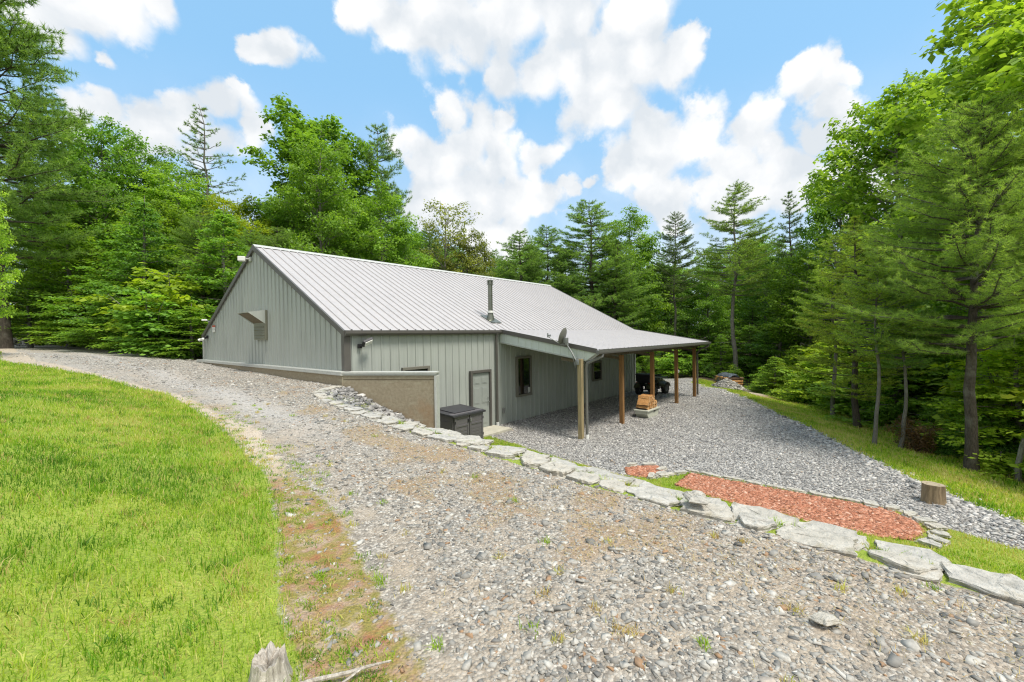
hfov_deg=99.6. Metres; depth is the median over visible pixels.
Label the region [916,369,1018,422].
forest tree
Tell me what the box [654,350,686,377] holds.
sapling
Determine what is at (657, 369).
sapling
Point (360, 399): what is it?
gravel
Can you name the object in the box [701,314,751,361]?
forest tree
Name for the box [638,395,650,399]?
firewood log
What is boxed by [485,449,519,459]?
flat stone
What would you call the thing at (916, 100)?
tulip tree
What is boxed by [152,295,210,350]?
shrub
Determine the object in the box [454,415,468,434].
door
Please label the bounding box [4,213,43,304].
forest tree
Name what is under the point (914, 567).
flat stone
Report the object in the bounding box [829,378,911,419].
shrub
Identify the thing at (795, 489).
edging stone
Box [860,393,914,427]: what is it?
sapling
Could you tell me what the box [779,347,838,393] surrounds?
sapling
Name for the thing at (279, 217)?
forest tree
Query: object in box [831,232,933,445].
pine tree
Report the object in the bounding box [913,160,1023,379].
forest tree
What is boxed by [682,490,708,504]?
loose rock
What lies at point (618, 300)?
pine tree
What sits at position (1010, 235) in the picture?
pine tree
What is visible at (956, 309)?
forest tree
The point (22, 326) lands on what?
shrub
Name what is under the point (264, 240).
tree
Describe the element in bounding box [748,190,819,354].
pine tree
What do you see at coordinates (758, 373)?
sapling
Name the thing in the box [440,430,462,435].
flat stone
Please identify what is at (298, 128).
tulip tree
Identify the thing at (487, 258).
slender tree
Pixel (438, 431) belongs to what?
flat stone
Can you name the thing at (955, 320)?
pine tree
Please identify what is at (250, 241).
tree
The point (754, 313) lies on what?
hemlock tree
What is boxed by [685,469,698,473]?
edging stone
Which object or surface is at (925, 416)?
shrub
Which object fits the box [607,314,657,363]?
forest tree
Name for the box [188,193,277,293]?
forest tree
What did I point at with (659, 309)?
forest tree
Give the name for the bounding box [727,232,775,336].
forest tree
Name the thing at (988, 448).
laurel shrub
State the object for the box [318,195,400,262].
forest tree
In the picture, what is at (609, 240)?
pine tree
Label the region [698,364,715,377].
shrub
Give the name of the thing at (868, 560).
gravel yard
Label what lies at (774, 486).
edging stone
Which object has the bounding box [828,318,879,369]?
forest tree
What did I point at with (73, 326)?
forest tree
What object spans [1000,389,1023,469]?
sapling
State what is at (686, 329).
hemlock tree
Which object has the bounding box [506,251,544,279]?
forest tree
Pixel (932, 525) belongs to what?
edging stone
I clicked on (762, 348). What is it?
forest tree
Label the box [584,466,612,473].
flat stone
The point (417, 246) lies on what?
forest tree
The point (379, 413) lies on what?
flat stone
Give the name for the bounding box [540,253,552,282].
pine tree
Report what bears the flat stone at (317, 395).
on the gravel yard at (868, 560)
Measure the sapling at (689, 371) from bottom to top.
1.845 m
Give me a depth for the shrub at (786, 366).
28.39 m
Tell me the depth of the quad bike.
23.87 m
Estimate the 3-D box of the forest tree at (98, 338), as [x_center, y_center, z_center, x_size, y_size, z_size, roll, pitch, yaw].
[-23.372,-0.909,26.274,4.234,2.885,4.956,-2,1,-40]
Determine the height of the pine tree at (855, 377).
8.511 m
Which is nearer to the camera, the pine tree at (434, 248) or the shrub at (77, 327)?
the shrub at (77, 327)
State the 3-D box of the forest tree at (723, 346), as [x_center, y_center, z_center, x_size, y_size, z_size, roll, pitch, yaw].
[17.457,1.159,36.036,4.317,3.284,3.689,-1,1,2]
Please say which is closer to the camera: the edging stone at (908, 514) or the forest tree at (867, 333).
the edging stone at (908, 514)
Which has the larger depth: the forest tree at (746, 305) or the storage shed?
the forest tree at (746, 305)
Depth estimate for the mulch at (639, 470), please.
10.67 m
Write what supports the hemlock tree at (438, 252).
on the forest ground at (641, 371)
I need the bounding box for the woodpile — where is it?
[714,372,743,385]
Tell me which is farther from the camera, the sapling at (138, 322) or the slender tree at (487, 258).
the slender tree at (487, 258)
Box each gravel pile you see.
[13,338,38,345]
[711,378,746,390]
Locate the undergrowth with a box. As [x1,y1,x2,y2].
[39,342,1023,478]
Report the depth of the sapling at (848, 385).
20.91 m
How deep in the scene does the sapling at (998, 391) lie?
13.99 m
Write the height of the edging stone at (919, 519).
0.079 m
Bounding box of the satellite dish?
[547,328,578,367]
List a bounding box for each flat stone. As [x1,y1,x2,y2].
[311,390,325,393]
[314,393,326,397]
[317,395,332,399]
[321,399,332,401]
[329,401,342,404]
[333,404,350,409]
[340,406,362,413]
[350,410,369,415]
[360,413,381,420]
[369,412,384,416]
[374,419,397,426]
[381,416,402,421]
[390,424,417,431]
[401,421,420,426]
[411,428,434,436]
[424,427,446,433]
[426,434,457,442]
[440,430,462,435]
[454,435,484,445]
[456,442,469,446]
[467,445,489,452]
[484,439,493,445]
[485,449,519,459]
[491,446,526,455]
[520,455,550,468]
[523,453,551,459]
[538,462,575,478]
[551,457,575,464]
[552,461,591,472]
[566,471,599,484]
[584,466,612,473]
[594,472,635,484]
[599,480,630,492]
[626,487,681,506]
[631,477,644,485]
[637,481,677,497]
[658,486,683,498]
[680,497,730,510]
[680,502,737,523]
[730,502,799,527]
[733,512,776,531]
[776,523,864,557]
[797,520,868,550]
[867,549,943,583]
[874,540,951,565]
[939,561,1023,604]
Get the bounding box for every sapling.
[101,287,209,355]
[647,357,662,375]
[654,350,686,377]
[682,354,707,375]
[720,364,743,376]
[749,366,770,383]
[766,378,788,395]
[778,364,837,400]
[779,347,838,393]
[815,362,888,411]
[837,363,929,414]
[839,343,963,396]
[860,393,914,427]
[925,344,1023,456]
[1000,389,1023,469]
[1006,409,1023,473]
[1015,438,1023,481]
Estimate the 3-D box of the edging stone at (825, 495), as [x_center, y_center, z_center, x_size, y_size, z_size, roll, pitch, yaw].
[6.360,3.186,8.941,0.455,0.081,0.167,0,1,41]
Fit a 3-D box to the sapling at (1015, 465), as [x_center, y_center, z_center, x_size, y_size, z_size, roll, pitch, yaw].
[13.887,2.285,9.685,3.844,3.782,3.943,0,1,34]
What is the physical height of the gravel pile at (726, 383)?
0.774 m
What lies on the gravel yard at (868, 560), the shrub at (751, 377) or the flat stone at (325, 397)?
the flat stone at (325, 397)
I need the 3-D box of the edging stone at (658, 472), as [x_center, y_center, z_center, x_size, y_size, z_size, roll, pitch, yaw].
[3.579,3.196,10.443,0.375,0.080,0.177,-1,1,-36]
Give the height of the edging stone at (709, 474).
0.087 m
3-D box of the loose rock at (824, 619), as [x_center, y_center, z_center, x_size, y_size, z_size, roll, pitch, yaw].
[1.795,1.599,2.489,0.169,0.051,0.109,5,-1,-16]
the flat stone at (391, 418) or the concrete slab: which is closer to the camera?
the flat stone at (391, 418)
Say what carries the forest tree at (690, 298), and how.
on the forest ground at (641, 371)
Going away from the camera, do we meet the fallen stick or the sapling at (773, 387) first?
the fallen stick
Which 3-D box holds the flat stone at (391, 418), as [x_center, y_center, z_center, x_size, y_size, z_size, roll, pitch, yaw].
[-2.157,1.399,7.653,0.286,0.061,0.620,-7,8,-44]
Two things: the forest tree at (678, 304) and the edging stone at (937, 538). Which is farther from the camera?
the forest tree at (678, 304)
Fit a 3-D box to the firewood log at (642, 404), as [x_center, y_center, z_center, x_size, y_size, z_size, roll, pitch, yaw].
[5.289,2.553,17.447,0.479,0.160,0.187,-1,-13,43]
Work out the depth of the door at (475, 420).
13.72 m
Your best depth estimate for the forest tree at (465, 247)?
36.41 m
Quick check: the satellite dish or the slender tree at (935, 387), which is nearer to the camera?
the satellite dish
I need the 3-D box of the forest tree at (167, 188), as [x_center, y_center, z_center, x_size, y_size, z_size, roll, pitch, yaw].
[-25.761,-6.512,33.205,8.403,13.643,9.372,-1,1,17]
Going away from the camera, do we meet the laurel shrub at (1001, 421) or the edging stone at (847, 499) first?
the edging stone at (847, 499)
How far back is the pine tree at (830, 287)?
19.45 m
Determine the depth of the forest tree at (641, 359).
39.07 m
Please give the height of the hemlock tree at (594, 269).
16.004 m
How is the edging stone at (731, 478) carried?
on the gravel yard at (868, 560)
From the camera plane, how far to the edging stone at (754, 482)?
9.67 m
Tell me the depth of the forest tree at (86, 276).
25.60 m
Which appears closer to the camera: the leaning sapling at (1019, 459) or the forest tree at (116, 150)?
the leaning sapling at (1019, 459)
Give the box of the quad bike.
[633,373,670,395]
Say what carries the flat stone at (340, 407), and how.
on the gravel yard at (868, 560)
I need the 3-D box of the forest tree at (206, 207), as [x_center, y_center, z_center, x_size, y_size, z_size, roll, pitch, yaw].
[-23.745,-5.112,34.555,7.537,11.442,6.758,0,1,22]
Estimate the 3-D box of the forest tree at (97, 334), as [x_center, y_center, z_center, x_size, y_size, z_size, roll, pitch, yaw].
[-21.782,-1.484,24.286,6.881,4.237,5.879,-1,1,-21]
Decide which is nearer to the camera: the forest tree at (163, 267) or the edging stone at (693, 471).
the edging stone at (693, 471)
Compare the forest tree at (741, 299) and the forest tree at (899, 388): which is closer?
the forest tree at (899, 388)
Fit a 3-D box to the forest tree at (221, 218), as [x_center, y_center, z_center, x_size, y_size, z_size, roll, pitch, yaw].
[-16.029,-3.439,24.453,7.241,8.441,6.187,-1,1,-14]
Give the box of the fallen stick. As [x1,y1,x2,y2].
[301,660,390,681]
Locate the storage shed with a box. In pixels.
[440,404,485,438]
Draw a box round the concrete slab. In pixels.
[483,425,511,437]
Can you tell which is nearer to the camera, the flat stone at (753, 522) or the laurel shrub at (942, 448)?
the flat stone at (753, 522)
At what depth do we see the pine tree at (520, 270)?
36.96 m
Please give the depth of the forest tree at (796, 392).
23.36 m
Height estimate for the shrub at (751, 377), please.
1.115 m
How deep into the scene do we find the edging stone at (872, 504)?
8.35 m
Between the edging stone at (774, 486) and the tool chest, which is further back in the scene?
the tool chest
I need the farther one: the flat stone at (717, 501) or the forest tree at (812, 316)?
the forest tree at (812, 316)
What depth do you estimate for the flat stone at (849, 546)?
3.40 m
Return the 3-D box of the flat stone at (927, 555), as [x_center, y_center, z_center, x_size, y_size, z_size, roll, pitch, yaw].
[3.023,1.646,3.262,0.438,0.071,0.342,-1,4,31]
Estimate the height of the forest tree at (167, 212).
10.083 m
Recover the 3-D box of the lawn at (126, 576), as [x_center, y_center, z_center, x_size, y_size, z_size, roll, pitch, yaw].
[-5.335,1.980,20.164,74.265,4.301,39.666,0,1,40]
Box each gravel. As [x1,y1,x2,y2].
[325,386,419,422]
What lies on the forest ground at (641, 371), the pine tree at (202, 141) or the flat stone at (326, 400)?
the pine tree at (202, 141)
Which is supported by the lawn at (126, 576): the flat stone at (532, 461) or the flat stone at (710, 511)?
the flat stone at (532, 461)
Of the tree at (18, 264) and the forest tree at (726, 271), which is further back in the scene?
the forest tree at (726, 271)
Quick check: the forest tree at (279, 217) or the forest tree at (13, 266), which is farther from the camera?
the forest tree at (13, 266)
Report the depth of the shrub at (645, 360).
36.39 m
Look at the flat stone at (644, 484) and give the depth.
4.66 m
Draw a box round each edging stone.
[627,462,637,466]
[642,461,655,465]
[647,472,654,478]
[655,471,665,475]
[656,466,667,470]
[657,472,676,477]
[674,470,686,474]
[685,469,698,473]
[700,471,719,477]
[723,475,744,481]
[746,480,762,485]
[765,484,783,488]
[783,487,805,493]
[807,490,832,497]
[834,495,859,503]
[863,499,878,507]
[884,505,902,511]
[901,510,917,517]
[911,516,936,523]
[916,538,942,548]
[922,522,947,530]
[925,534,950,545]
[926,529,951,538]
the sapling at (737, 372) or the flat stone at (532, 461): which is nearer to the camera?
the flat stone at (532, 461)
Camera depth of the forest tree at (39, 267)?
35.40 m
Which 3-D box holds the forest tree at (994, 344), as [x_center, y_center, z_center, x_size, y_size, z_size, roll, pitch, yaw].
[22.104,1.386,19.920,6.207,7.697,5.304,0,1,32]
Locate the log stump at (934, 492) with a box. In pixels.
[920,481,946,505]
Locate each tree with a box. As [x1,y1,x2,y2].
[0,0,134,348]
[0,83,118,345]
[0,178,24,329]
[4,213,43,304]
[4,280,84,347]
[7,222,115,346]
[9,232,35,303]
[15,179,83,291]
[18,199,81,325]
[18,283,113,347]
[22,112,172,290]
[24,223,171,339]
[41,278,146,346]
[45,291,117,343]
[53,196,192,340]
[64,171,131,294]
[77,127,213,305]
[81,279,171,348]
[82,321,125,346]
[89,198,206,305]
[94,241,238,302]
[110,162,218,273]
[132,304,209,357]
[153,205,249,335]
[161,206,235,321]
[163,104,246,226]
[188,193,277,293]
[190,201,236,270]
[213,213,279,300]
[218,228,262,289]
[232,92,388,250]
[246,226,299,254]
[248,199,319,247]
[252,189,328,253]
[265,135,376,258]
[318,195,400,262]
[336,177,439,267]
[349,122,424,264]
[370,228,439,268]
[411,198,490,273]
[416,227,452,265]
[428,244,448,270]
[430,239,443,269]
[435,226,498,276]
[439,232,456,266]
[479,244,495,275]
[488,228,559,288]
[489,249,504,270]
[489,259,508,277]
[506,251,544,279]
[522,224,599,309]
[532,199,660,328]
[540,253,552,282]
[553,243,581,299]
[579,249,609,307]
[580,205,679,334]
[580,234,609,314]
[588,238,649,329]
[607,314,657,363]
[610,252,673,331]
[632,242,655,328]
[636,351,668,369]
[640,266,710,353]
[643,211,704,357]
[647,253,685,354]
[655,318,730,362]
[657,331,702,361]
[658,267,700,326]
[664,260,684,329]
[677,259,745,366]
[678,328,723,368]
[683,179,789,369]
[683,245,743,334]
[699,335,744,372]
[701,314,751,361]
[714,247,797,343]
[723,236,803,349]
[723,323,776,375]
[724,309,790,366]
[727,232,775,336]
[732,287,813,380]
[740,339,781,374]
[743,356,793,396]
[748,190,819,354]
[749,241,859,363]
[750,345,812,398]
[767,251,802,330]
[769,339,852,406]
[781,264,828,349]
[784,232,883,414]
[788,215,939,427]
[791,304,840,362]
[792,168,886,333]
[793,338,878,395]
[794,67,972,333]
[797,328,965,431]
[807,348,950,419]
[811,88,1023,471]
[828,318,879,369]
[830,207,891,325]
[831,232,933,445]
[851,259,957,448]
[868,0,1023,346]
[871,50,1015,349]
[891,168,1023,410]
[891,337,1023,483]
[908,356,979,428]
[910,393,988,447]
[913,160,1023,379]
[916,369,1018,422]
[940,184,972,348]
[949,309,1023,396]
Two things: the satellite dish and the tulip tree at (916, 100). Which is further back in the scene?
the tulip tree at (916, 100)
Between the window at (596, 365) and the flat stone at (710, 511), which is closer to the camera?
the flat stone at (710, 511)
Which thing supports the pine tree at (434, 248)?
on the forest ground at (641, 371)
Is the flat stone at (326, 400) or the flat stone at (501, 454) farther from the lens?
the flat stone at (326, 400)
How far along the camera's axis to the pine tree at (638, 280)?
57.14 m
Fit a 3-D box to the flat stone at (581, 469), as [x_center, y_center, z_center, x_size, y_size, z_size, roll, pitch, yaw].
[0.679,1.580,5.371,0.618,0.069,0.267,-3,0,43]
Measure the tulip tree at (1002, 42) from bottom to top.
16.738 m
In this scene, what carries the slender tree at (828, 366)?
on the forest ground at (641, 371)
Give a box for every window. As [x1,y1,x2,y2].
[401,366,429,370]
[515,356,532,396]
[592,361,601,381]
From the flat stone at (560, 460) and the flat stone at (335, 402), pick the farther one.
the flat stone at (335, 402)
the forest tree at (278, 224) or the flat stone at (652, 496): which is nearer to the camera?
the flat stone at (652, 496)
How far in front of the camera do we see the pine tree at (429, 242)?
47.83 m
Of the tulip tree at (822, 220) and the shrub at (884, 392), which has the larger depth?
the tulip tree at (822, 220)
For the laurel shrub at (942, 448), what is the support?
on the lawn at (126, 576)
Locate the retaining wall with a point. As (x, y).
(415, 395)
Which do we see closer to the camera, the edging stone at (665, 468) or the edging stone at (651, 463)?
the edging stone at (665, 468)
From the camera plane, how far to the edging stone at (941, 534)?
7.11 m
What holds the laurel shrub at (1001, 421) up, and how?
on the forest ground at (641, 371)
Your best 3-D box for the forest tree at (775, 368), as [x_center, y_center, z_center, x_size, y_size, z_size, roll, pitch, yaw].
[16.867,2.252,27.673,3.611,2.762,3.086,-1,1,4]
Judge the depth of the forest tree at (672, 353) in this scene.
43.12 m
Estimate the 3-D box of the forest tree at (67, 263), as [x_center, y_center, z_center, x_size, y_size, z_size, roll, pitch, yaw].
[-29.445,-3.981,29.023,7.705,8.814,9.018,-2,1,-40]
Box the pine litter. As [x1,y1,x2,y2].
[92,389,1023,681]
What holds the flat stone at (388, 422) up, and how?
on the gravel yard at (868, 560)
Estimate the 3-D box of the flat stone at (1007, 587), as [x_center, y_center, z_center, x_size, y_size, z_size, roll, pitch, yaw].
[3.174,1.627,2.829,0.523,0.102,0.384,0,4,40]
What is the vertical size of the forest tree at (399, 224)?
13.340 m
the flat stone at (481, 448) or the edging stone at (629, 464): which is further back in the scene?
the edging stone at (629, 464)
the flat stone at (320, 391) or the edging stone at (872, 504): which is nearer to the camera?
the edging stone at (872, 504)
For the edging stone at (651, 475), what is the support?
on the gravel yard at (868, 560)
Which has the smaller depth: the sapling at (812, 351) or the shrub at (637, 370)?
the sapling at (812, 351)
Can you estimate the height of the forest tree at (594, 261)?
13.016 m
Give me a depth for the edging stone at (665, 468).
10.73 m
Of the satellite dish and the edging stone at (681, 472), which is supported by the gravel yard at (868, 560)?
the edging stone at (681, 472)
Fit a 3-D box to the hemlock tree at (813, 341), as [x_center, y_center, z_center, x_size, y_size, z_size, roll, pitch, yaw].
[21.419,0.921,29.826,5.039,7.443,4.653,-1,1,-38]
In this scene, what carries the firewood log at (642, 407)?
on the tool chest
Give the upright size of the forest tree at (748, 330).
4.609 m
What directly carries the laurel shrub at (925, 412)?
on the forest ground at (641, 371)
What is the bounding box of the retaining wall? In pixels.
[342,371,439,427]
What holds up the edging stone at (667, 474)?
on the gravel yard at (868, 560)
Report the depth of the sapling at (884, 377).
20.93 m
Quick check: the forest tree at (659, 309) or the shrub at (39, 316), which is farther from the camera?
the forest tree at (659, 309)
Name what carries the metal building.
on the gravel yard at (868, 560)
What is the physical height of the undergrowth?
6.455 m
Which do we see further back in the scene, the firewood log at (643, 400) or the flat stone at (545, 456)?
the firewood log at (643, 400)
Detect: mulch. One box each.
[624,465,663,477]
[675,473,924,540]
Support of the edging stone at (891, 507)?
on the gravel yard at (868, 560)
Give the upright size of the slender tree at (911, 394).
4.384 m
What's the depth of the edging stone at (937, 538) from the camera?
6.93 m
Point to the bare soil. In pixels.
(354, 606)
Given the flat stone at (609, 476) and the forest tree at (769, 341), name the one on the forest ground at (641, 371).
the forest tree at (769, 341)
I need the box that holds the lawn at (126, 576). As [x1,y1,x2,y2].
[0,364,1023,681]
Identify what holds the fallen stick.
on the lawn at (126, 576)
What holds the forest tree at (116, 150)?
on the forest ground at (641, 371)
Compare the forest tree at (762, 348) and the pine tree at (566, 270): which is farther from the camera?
the pine tree at (566, 270)
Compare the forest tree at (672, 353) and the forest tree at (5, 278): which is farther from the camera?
the forest tree at (672, 353)
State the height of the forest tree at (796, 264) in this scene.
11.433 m
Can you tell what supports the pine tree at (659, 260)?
on the forest ground at (641, 371)
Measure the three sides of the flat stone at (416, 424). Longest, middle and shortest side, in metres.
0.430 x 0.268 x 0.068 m
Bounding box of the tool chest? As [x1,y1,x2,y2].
[634,406,659,417]
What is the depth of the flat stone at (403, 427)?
7.01 m
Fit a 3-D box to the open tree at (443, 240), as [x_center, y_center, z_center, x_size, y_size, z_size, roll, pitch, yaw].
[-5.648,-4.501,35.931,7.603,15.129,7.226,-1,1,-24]
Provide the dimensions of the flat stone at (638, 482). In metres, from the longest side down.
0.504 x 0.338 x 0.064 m
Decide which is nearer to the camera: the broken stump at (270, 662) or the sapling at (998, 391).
the broken stump at (270, 662)
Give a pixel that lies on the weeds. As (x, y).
(306, 602)
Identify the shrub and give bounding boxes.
[9,294,39,345]
[15,289,77,343]
[56,288,124,346]
[72,262,220,353]
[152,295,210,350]
[636,362,644,373]
[640,356,659,372]
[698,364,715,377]
[748,370,757,381]
[768,362,792,394]
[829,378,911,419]
[881,414,946,453]
[907,397,951,428]
[913,405,953,430]
[925,428,981,458]
[940,407,1023,465]
[978,437,1023,470]
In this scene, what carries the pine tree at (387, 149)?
on the forest ground at (641, 371)
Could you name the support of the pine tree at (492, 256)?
on the forest ground at (641, 371)
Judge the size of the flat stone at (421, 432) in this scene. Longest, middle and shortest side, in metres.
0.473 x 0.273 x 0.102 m
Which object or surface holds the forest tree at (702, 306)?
on the forest ground at (641, 371)
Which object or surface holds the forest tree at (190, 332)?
on the forest ground at (641, 371)
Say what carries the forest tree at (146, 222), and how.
on the forest ground at (641, 371)
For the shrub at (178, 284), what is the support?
on the forest ground at (641, 371)
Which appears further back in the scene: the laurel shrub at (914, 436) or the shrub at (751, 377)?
the shrub at (751, 377)
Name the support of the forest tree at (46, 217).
on the forest ground at (641, 371)
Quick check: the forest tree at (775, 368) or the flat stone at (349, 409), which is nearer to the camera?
the flat stone at (349, 409)
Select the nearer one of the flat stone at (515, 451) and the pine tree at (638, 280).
the flat stone at (515, 451)
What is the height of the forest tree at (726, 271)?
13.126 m
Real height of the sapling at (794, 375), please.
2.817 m
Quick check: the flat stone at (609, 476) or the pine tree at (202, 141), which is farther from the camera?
the pine tree at (202, 141)
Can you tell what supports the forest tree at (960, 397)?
on the forest ground at (641, 371)
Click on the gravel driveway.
(438, 661)
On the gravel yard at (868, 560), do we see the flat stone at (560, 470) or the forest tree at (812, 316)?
the flat stone at (560, 470)
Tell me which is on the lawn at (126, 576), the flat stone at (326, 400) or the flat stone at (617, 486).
the flat stone at (617, 486)
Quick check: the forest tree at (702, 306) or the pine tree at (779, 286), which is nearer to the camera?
the forest tree at (702, 306)
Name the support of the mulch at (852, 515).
on the gravel yard at (868, 560)
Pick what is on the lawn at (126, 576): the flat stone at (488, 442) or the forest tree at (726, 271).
the flat stone at (488, 442)
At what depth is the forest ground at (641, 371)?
34.48 m
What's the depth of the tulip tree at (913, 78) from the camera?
28.87 m
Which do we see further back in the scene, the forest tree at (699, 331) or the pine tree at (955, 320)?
the forest tree at (699, 331)
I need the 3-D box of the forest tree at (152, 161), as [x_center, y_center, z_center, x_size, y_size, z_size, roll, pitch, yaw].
[-29.765,-8.420,35.916,8.865,17.374,8.759,-2,1,-43]
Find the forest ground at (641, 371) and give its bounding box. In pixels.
[22,334,815,396]
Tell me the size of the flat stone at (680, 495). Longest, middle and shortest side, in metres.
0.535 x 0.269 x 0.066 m
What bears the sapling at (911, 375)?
on the forest ground at (641, 371)
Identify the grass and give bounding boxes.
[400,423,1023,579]
[691,378,1023,521]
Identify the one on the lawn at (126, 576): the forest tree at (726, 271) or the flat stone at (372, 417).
the flat stone at (372, 417)
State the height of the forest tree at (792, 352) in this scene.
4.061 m
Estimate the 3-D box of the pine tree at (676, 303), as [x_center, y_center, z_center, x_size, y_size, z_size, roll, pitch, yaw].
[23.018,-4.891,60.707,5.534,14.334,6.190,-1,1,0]
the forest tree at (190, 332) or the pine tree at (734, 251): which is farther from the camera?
the pine tree at (734, 251)
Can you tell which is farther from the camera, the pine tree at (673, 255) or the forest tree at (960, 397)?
the pine tree at (673, 255)
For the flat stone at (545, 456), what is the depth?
5.75 m
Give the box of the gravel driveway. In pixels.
[14,345,1023,681]
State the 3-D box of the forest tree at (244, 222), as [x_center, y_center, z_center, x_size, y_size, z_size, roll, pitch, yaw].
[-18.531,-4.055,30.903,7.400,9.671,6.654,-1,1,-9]
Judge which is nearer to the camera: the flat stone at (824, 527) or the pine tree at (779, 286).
the flat stone at (824, 527)
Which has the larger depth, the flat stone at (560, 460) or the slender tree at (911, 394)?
the slender tree at (911, 394)
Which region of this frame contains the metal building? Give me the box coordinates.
[196,244,710,438]
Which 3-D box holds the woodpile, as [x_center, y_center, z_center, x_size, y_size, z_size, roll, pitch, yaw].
[14.906,2.641,29.791,1.163,0.943,1.900,-1,1,0]
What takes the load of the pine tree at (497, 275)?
on the forest ground at (641, 371)
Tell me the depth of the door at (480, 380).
15.62 m
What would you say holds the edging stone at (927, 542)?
on the lawn at (126, 576)
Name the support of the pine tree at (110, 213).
on the forest ground at (641, 371)
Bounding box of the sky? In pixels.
[0,0,1019,316]
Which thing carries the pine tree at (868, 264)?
on the forest ground at (641, 371)
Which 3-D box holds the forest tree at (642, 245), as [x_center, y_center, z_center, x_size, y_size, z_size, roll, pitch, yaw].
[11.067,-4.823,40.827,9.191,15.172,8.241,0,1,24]
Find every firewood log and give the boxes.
[636,405,648,409]
[637,398,649,402]
[637,402,648,405]
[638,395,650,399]
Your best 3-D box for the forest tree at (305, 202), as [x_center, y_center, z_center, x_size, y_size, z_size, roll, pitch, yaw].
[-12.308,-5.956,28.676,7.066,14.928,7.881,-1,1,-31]
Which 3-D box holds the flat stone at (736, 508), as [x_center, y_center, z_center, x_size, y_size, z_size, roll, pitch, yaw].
[2.264,1.594,3.900,0.605,0.070,0.351,1,11,38]
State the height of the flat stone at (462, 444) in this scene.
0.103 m
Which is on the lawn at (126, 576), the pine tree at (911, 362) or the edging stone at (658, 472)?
the pine tree at (911, 362)
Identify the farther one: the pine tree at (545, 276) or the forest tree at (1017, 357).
the pine tree at (545, 276)
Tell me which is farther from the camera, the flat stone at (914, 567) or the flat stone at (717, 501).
the flat stone at (717, 501)
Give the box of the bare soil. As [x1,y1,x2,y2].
[0,348,801,681]
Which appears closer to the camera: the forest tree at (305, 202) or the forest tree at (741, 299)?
the forest tree at (305, 202)
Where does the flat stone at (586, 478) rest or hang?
on the lawn at (126, 576)
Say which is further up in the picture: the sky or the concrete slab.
the sky
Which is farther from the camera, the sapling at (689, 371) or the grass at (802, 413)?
the sapling at (689, 371)
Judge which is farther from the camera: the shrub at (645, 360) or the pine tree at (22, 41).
the shrub at (645, 360)
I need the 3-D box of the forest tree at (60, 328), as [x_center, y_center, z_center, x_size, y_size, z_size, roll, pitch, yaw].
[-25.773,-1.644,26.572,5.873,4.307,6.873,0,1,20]
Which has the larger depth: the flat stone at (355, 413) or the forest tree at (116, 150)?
the forest tree at (116, 150)
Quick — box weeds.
[0,368,1020,681]
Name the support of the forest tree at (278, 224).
on the forest ground at (641, 371)
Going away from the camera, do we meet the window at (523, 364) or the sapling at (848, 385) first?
the window at (523, 364)
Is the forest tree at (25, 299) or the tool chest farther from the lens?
the forest tree at (25, 299)
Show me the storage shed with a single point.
(462, 419)
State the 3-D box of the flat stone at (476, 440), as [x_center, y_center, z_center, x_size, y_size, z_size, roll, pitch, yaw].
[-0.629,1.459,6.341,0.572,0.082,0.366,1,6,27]
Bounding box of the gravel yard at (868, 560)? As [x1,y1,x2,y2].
[314,375,1023,605]
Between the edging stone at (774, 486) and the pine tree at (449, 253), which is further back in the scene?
the pine tree at (449, 253)
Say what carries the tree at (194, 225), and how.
on the forest ground at (641, 371)
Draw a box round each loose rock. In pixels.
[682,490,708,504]
[808,611,840,626]
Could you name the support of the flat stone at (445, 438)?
on the lawn at (126, 576)
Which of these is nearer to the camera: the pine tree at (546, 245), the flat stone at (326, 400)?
the flat stone at (326, 400)
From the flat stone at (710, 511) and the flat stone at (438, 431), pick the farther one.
the flat stone at (438, 431)
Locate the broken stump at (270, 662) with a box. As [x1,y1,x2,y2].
[248,641,292,681]
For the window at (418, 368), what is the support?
in the metal building
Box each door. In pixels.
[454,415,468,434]
[469,412,483,438]
[473,372,489,426]

